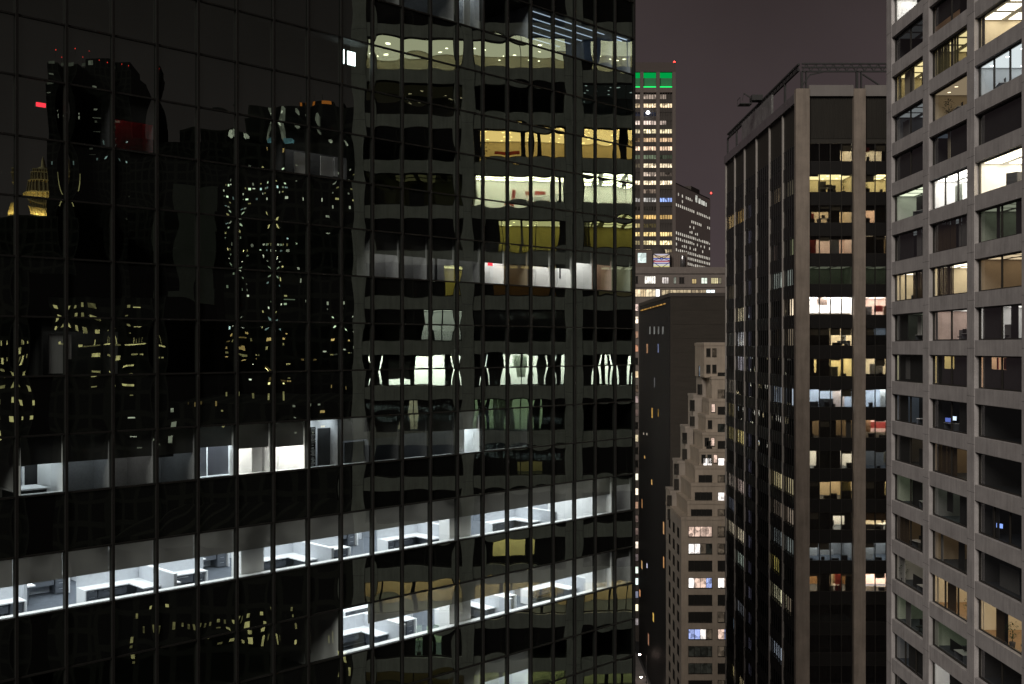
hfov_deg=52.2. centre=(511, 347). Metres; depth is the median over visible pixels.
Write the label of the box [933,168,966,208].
window
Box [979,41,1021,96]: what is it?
window
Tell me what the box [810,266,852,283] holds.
window
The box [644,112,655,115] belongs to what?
window
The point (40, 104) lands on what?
exit sign
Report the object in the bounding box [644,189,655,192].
window
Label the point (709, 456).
window
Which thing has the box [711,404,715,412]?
window
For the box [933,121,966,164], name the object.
window
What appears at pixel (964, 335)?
office desk
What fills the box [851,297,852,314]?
window
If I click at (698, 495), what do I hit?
window
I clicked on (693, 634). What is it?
window
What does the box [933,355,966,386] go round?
window
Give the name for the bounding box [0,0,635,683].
glass office tower
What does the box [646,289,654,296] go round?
window
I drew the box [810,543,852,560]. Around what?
window
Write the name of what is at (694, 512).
window
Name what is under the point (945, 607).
window
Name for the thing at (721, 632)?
window
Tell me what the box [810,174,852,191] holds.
window
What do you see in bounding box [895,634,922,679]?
window
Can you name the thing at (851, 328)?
window
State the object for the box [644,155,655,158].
window
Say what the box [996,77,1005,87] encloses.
office desk
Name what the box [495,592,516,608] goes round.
cubicle desk
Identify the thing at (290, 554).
cubicle desk
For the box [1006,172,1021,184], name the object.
filing cabinet
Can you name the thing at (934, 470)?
window
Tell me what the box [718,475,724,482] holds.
window
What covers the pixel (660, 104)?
window
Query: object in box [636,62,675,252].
green crowned tower
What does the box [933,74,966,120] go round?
window
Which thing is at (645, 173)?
window
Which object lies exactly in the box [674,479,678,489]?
window
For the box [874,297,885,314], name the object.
window
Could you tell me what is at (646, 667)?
street lamp
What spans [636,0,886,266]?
sky
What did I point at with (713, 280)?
window
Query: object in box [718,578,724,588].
window
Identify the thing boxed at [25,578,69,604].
cubicle desk
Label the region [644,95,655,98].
window
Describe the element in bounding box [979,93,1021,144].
window
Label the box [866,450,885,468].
window
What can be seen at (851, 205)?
window
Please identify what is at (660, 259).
cooling tower
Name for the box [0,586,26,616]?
cubicle desk
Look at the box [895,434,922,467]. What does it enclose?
window
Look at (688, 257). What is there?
window
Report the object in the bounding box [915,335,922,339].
office desk
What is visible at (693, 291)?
window
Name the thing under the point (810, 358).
window
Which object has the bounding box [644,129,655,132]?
window
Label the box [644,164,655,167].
window
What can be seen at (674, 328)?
brown brick tower
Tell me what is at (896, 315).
window
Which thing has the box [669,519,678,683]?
side window
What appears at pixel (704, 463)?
window
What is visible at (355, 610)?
cubicle desk
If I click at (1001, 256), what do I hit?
window
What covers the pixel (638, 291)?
window
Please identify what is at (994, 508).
window
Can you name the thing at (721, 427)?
window
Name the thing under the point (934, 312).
window
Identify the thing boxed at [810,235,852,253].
window
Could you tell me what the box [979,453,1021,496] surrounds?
window
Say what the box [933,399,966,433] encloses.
window
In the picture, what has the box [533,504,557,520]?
cubicle desk
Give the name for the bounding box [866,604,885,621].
window
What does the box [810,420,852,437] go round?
window
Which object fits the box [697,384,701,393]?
window
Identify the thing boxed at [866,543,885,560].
window
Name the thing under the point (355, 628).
cubicle desk
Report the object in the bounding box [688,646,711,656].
window
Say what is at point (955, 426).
office desk
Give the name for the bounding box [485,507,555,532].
cubicle desk
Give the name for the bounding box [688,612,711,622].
window
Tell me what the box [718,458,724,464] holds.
window
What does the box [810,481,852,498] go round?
window
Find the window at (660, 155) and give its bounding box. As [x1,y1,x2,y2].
[660,155,671,158]
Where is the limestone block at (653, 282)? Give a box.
[636,267,724,641]
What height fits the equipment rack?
2.500 m
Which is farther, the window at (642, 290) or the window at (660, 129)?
the window at (660, 129)
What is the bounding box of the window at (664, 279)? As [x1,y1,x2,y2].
[662,277,668,283]
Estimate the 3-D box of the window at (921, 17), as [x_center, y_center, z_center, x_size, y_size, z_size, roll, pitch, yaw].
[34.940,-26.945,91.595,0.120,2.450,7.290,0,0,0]
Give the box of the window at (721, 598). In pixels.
[718,595,724,605]
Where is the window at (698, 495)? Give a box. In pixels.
[695,492,711,499]
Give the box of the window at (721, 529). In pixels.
[718,526,724,536]
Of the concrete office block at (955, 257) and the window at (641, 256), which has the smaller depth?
the concrete office block at (955, 257)
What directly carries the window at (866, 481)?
in the dark pier tower at (805, 444)
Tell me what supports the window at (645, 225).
in the green crowned tower at (656, 163)
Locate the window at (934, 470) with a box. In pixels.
[933,443,966,480]
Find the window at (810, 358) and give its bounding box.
[810,358,852,376]
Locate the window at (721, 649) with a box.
[718,646,724,656]
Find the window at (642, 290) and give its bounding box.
[641,289,644,296]
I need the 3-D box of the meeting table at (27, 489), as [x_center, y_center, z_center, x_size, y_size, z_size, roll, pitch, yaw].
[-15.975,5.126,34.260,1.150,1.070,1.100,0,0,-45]
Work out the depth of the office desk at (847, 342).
129.53 m
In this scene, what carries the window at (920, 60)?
in the concrete office block at (955, 257)
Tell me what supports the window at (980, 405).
in the concrete office block at (955, 257)
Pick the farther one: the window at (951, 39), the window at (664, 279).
the window at (664, 279)
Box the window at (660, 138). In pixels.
[660,138,671,141]
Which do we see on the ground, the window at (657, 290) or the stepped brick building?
the stepped brick building
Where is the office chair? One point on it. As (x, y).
(921, 623)
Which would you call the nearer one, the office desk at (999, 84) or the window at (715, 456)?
the office desk at (999, 84)
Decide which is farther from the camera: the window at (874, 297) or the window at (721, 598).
the window at (721, 598)
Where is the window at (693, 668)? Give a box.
[688,663,711,673]
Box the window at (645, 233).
[644,232,655,235]
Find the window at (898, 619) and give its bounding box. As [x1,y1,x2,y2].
[895,594,922,637]
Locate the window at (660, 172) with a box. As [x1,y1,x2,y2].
[660,172,671,175]
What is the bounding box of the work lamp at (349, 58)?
[343,46,355,83]
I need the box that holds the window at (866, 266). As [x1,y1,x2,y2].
[866,266,885,283]
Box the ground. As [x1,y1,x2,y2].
[636,642,650,683]
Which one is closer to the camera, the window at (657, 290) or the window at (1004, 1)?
the window at (1004, 1)
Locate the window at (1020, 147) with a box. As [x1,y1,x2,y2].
[979,146,1021,193]
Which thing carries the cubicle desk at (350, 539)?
on the glass office tower at (244, 244)
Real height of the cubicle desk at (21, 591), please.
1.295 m
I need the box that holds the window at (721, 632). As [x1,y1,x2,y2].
[718,629,724,639]
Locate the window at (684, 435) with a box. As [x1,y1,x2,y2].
[682,433,686,443]
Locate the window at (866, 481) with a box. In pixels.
[866,481,885,498]
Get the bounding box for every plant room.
[636,250,651,266]
[668,252,687,266]
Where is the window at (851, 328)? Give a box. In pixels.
[810,328,852,345]
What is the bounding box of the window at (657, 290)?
[656,289,659,296]
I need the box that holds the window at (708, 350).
[706,348,710,356]
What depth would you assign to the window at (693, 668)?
203.69 m
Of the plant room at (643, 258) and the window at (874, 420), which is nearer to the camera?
the window at (874, 420)
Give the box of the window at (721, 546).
[718,543,724,553]
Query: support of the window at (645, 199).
in the green crowned tower at (656, 163)
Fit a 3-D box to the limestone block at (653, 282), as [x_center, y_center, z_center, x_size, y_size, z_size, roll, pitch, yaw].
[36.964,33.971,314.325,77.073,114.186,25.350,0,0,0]
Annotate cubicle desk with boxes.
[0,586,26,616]
[19,584,24,598]
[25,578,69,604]
[76,565,174,602]
[150,554,207,585]
[193,538,228,568]
[264,541,332,570]
[310,536,350,558]
[343,533,357,545]
[343,604,411,616]
[343,612,398,646]
[365,612,416,635]
[377,522,438,550]
[434,595,510,624]
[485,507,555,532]
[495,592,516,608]
[520,576,584,604]
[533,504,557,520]
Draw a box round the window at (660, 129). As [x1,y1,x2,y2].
[660,129,671,132]
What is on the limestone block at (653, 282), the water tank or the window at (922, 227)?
the water tank
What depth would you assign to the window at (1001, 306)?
74.51 m
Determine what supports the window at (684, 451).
in the stepped brick building
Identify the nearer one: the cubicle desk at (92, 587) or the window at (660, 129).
the cubicle desk at (92, 587)
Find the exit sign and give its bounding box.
[35,101,45,108]
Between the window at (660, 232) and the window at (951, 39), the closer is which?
the window at (951, 39)
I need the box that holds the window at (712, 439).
[711,438,714,446]
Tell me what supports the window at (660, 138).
in the green crowned tower at (656, 163)
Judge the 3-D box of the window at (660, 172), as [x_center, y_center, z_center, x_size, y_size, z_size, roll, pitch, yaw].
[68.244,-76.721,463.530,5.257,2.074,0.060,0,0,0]
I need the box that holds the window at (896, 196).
[895,185,922,221]
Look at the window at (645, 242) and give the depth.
463.53 m
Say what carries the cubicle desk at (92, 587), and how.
on the glass office tower at (244, 244)
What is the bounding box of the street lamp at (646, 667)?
[639,653,646,683]
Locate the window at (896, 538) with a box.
[895,514,922,552]
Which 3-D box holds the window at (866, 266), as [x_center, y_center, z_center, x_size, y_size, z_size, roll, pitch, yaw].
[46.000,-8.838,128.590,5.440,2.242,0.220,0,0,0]
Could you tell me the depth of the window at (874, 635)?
128.66 m
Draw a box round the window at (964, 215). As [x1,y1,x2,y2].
[933,215,966,252]
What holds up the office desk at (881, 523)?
on the dark pier tower at (805, 444)
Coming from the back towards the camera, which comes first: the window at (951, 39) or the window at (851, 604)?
the window at (851, 604)
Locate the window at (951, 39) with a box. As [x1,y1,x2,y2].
[933,27,966,77]
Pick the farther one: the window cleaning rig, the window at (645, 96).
the window at (645, 96)
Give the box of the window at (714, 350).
[712,348,716,356]
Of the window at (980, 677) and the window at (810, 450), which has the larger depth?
the window at (810, 450)
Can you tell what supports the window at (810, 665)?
in the dark pier tower at (805, 444)
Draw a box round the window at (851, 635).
[810,635,852,652]
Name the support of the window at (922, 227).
in the concrete office block at (955, 257)
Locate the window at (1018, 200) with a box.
[979,199,1021,242]
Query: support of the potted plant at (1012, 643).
on the concrete office block at (955, 257)
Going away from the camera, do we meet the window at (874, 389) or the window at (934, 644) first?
the window at (934, 644)
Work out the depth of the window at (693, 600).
203.69 m
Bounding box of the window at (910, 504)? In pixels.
[895,474,922,510]
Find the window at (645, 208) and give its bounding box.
[644,207,655,209]
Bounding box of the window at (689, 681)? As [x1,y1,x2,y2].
[688,680,711,683]
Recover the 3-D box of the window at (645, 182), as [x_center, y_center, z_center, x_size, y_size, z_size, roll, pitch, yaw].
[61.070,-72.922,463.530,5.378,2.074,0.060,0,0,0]
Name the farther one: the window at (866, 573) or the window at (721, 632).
the window at (721, 632)
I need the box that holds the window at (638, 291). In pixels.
[636,289,640,296]
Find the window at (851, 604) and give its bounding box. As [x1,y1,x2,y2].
[810,604,852,621]
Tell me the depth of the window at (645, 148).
463.53 m
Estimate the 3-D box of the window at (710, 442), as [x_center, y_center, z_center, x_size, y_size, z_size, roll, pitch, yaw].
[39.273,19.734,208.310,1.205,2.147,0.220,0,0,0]
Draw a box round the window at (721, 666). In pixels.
[718,663,724,673]
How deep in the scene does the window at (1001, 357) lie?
74.51 m
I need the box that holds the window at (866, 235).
[866,235,885,253]
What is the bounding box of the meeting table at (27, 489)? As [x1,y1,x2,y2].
[0,484,48,496]
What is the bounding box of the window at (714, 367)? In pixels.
[712,365,716,372]
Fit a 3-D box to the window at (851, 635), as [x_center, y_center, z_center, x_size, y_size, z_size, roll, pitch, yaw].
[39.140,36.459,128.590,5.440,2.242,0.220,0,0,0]
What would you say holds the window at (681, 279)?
in the limestone block at (653, 282)
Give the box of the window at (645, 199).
[644,198,655,201]
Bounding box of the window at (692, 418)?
[690,416,694,425]
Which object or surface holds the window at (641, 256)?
in the plant room at (643, 258)
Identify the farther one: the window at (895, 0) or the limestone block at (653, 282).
the limestone block at (653, 282)
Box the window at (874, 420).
[866,420,885,437]
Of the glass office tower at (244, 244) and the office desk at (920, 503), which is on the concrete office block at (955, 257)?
the office desk at (920, 503)
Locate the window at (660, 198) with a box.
[660,198,671,201]
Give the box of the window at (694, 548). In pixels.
[688,543,711,553]
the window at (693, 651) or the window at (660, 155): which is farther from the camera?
the window at (660, 155)
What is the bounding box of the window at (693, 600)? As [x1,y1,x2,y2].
[688,595,711,605]
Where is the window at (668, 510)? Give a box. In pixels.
[667,509,669,519]
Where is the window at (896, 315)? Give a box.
[895,312,922,340]
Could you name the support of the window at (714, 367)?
in the stepped brick building
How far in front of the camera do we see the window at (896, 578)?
94.80 m
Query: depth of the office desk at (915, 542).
91.89 m
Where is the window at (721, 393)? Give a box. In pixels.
[718,390,724,398]
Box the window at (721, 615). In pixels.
[718,612,724,622]
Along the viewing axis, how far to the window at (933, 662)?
86.61 m
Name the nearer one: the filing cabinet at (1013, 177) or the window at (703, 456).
the filing cabinet at (1013, 177)
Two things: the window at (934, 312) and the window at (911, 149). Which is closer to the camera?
the window at (934, 312)
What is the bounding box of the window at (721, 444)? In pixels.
[718,441,724,448]
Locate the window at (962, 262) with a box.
[933,262,966,296]
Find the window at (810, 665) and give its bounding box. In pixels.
[810,665,852,683]
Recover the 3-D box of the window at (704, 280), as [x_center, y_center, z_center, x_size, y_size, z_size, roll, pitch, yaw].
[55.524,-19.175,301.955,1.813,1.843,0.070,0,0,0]
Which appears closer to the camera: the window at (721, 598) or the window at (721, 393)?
the window at (721, 598)
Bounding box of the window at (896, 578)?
[895,554,922,594]
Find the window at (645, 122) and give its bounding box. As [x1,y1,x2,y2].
[644,121,655,124]
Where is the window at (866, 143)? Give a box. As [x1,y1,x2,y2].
[866,143,885,161]
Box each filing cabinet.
[831,367,837,375]
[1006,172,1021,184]
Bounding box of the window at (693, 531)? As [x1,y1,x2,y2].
[688,526,711,536]
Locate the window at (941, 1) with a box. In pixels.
[933,0,952,33]
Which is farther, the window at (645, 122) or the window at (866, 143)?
the window at (645, 122)
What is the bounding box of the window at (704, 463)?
[703,458,711,464]
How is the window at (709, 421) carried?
in the stepped brick building
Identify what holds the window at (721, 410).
in the stepped brick building
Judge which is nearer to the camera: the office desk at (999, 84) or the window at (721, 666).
the office desk at (999, 84)
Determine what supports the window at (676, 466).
in the stepped brick building
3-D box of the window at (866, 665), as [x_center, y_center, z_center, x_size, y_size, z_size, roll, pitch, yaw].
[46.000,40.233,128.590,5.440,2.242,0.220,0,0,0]
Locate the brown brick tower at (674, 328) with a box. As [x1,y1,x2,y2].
[639,293,724,683]
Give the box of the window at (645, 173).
[644,172,655,175]
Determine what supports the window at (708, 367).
in the stepped brick building
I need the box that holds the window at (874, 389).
[874,389,885,406]
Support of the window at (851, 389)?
in the dark pier tower at (805, 444)
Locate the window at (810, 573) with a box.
[810,573,852,590]
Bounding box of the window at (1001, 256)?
[979,251,1021,290]
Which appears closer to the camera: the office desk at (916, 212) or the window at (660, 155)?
the office desk at (916, 212)
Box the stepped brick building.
[665,342,724,683]
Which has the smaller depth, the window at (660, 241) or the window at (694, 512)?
the window at (694, 512)
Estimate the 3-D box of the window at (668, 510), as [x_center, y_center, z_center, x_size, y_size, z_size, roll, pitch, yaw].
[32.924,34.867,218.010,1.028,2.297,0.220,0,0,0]
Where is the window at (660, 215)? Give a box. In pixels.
[660,215,671,218]
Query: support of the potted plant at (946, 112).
on the concrete office block at (955, 257)
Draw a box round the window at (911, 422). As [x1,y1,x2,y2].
[895,394,922,425]
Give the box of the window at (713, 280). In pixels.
[711,278,717,283]
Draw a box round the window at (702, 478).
[699,475,711,482]
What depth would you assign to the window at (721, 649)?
203.69 m
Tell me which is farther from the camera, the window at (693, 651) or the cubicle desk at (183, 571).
the window at (693, 651)
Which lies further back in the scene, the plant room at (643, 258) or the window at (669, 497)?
the plant room at (643, 258)
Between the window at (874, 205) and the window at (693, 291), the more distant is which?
the window at (693, 291)
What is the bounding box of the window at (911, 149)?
[895,143,922,181]
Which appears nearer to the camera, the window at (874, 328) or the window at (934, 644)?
the window at (934, 644)
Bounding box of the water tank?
[651,245,665,252]
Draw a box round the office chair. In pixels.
[916,619,922,632]
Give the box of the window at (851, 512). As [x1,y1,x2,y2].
[810,512,852,529]
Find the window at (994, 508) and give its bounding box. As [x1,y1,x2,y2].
[979,502,1021,549]
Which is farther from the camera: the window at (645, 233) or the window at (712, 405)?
the window at (645, 233)
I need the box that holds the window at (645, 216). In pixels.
[644,215,655,218]
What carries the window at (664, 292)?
in the limestone block at (653, 282)
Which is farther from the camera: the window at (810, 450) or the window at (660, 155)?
the window at (660, 155)
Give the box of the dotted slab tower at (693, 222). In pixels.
[676,183,709,266]
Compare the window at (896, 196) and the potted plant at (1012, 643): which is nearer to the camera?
the potted plant at (1012, 643)
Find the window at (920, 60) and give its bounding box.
[895,58,922,101]
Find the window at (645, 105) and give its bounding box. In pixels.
[644,104,655,107]
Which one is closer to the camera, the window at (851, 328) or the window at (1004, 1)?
the window at (1004, 1)
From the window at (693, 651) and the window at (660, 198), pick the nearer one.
the window at (693, 651)
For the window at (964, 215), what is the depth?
85.43 m
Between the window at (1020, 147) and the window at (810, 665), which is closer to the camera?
the window at (1020, 147)
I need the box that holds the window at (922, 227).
[895,227,922,261]
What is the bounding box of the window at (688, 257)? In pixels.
[688,257,709,266]
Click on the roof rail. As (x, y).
(787, 78)
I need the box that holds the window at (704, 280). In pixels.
[701,278,706,283]
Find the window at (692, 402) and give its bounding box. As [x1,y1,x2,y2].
[690,400,694,410]
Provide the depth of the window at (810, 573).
128.56 m
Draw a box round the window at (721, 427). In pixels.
[718,424,724,431]
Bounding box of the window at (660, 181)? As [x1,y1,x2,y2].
[660,181,671,184]
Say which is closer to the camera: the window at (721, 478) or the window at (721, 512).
the window at (721, 512)
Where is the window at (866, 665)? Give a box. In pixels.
[866,665,885,683]
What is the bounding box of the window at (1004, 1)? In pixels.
[979,0,1007,47]
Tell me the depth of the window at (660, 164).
463.53 m
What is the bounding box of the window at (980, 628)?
[979,599,1021,654]
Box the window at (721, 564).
[718,561,724,570]
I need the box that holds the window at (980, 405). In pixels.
[979,404,1021,444]
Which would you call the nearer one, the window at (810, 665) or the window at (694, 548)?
the window at (810, 665)
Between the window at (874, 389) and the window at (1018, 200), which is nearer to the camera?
the window at (1018, 200)
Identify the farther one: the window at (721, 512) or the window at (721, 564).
the window at (721, 512)
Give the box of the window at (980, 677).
[979,648,1002,683]
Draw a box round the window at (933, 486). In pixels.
[933,486,966,527]
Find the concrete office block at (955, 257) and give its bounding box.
[887,0,1023,683]
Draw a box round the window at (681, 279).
[679,277,684,283]
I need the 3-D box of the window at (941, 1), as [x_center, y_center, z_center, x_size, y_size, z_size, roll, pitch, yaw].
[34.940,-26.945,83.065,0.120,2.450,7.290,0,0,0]
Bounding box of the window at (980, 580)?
[979,550,1021,602]
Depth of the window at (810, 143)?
128.56 m
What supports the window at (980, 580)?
in the concrete office block at (955, 257)
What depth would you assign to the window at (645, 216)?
463.53 m
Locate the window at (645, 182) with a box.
[644,181,655,184]
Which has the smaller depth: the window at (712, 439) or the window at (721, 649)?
the window at (721, 649)
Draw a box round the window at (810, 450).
[810,450,852,468]
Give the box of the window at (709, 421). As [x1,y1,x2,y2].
[708,420,711,428]
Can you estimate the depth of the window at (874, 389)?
128.67 m
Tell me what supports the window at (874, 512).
in the dark pier tower at (805, 444)
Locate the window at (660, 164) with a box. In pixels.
[660,164,671,167]
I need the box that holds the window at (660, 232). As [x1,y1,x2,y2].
[660,232,671,235]
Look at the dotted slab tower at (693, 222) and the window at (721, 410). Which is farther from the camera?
the dotted slab tower at (693, 222)
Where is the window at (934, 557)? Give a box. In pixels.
[933,530,966,574]
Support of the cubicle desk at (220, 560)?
on the glass office tower at (244, 244)
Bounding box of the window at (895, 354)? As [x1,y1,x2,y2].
[895,354,922,382]
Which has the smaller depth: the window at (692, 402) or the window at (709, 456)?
the window at (709, 456)
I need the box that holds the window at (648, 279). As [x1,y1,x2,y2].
[644,276,655,283]
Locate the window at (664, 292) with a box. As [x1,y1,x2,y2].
[662,290,690,294]
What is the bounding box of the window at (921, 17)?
[895,16,922,61]
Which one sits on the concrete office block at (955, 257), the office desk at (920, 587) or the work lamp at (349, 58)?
the office desk at (920, 587)
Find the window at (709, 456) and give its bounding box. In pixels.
[707,454,711,462]
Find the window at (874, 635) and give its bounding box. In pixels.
[866,635,885,652]
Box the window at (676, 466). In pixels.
[674,464,678,474]
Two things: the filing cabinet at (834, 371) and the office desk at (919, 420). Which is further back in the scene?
the filing cabinet at (834, 371)
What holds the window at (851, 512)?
in the dark pier tower at (805, 444)
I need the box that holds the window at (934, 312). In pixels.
[933,308,966,340]
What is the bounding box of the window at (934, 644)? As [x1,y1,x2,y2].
[933,618,966,668]
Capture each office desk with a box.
[817,215,829,222]
[837,337,849,344]
[877,520,884,528]
[912,206,922,215]
[912,535,920,547]
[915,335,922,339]
[916,418,922,424]
[917,584,922,592]
[919,500,922,508]
[944,421,958,430]
[954,646,966,664]
[961,333,966,338]
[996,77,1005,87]
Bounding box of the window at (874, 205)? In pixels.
[874,205,885,222]
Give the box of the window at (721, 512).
[718,509,724,515]
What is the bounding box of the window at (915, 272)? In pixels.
[895,270,922,300]
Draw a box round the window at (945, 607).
[933,574,966,621]
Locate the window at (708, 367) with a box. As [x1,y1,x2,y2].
[706,365,710,372]
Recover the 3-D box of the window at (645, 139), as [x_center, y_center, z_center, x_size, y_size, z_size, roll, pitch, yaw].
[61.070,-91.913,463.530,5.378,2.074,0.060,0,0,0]
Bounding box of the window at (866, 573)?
[866,573,885,590]
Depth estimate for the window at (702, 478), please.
206.40 m
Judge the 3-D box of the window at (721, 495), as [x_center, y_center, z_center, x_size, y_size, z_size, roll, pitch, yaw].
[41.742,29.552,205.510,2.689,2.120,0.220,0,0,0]
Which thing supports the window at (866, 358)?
in the dark pier tower at (805, 444)
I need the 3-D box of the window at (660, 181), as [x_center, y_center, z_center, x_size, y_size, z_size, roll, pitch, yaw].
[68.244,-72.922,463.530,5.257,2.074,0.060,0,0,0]
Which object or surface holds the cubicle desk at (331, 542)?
on the glass office tower at (244, 244)
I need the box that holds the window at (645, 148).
[644,147,655,149]
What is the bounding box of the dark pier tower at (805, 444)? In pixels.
[724,85,886,683]
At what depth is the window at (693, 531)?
203.69 m
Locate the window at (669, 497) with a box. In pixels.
[667,495,671,505]
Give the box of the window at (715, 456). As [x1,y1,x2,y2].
[713,454,717,462]
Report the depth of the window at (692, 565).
203.69 m
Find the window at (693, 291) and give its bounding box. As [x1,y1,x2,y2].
[692,290,705,292]
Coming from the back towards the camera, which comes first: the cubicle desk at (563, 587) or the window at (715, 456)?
the window at (715, 456)
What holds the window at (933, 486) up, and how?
in the concrete office block at (955, 257)
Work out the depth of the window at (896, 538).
91.88 m
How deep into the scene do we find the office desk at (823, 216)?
129.29 m
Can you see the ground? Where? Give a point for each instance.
(637, 649)
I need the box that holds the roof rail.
[727,63,886,152]
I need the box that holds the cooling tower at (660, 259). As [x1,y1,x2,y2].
[652,253,669,266]
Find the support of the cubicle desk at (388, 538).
on the glass office tower at (244, 244)
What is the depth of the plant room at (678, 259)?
305.00 m
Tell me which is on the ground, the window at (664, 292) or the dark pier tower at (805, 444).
the dark pier tower at (805, 444)
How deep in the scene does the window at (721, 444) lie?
208.27 m
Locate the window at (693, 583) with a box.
[688,578,711,588]
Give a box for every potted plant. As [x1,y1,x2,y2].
[943,99,953,113]
[1006,621,1019,647]
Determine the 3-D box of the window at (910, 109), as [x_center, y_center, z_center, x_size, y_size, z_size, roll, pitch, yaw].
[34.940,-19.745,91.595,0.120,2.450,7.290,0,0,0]
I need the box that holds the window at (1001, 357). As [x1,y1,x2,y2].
[979,356,1021,391]
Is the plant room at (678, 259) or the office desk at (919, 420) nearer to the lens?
the office desk at (919, 420)
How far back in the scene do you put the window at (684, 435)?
218.00 m
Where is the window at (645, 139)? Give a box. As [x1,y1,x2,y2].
[644,138,655,141]
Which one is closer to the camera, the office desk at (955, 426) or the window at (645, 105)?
the office desk at (955, 426)
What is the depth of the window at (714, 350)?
213.16 m
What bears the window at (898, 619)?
in the concrete office block at (955, 257)
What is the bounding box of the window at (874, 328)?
[866,328,885,345]
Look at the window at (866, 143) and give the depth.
128.56 m
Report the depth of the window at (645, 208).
463.53 m
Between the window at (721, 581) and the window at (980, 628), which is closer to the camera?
the window at (980, 628)
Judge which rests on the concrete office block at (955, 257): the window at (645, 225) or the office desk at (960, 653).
the office desk at (960, 653)
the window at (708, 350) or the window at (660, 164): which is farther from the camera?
the window at (660, 164)
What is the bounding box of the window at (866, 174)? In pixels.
[866,174,885,191]
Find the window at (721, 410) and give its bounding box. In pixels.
[718,407,724,414]
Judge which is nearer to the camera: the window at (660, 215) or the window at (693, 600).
the window at (693, 600)
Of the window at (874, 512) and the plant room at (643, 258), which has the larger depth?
the plant room at (643, 258)
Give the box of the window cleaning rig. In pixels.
[737,93,762,106]
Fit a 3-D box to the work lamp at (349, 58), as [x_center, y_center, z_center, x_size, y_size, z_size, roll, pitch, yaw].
[-6.798,-11.282,42.975,0.810,2.600,0.155,0,0,-45]
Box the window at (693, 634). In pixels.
[688,629,711,639]
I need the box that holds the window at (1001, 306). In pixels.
[979,304,1021,339]
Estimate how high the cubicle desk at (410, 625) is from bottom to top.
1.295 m
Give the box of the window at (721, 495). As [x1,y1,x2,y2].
[718,492,724,499]
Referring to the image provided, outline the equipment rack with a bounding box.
[310,426,315,466]
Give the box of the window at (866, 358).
[866,358,885,376]
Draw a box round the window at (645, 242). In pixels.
[644,241,655,244]
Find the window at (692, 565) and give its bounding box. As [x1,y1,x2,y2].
[688,561,711,570]
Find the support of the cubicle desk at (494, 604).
on the glass office tower at (244, 244)
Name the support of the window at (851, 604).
in the dark pier tower at (805, 444)
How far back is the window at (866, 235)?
128.56 m
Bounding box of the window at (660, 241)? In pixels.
[660,241,671,244]
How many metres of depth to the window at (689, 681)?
203.69 m
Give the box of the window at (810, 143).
[810,143,852,161]
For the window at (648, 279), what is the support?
in the limestone block at (653, 282)
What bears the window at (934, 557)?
in the concrete office block at (955, 257)
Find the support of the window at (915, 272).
in the concrete office block at (955, 257)
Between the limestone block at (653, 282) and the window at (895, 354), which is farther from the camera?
the limestone block at (653, 282)
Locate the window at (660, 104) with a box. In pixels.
[660,104,671,107]
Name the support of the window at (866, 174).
in the dark pier tower at (805, 444)
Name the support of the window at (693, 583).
in the stepped brick building
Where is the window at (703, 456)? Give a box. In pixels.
[701,454,705,462]
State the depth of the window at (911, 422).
91.99 m
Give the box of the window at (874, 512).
[866,512,885,529]
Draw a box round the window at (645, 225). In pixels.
[644,224,655,227]
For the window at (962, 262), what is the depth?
85.12 m
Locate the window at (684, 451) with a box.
[682,449,686,459]
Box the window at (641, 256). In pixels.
[638,253,645,262]
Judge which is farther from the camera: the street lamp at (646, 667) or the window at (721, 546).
the street lamp at (646, 667)
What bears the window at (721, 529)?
in the stepped brick building
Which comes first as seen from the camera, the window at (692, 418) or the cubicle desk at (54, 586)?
the cubicle desk at (54, 586)
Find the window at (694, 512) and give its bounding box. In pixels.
[691,509,711,515]
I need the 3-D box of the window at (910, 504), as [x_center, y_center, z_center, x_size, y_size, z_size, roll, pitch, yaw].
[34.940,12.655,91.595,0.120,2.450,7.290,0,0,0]
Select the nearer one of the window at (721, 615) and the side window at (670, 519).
the window at (721, 615)
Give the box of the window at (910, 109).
[895,100,922,141]
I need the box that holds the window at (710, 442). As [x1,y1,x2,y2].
[706,441,711,448]

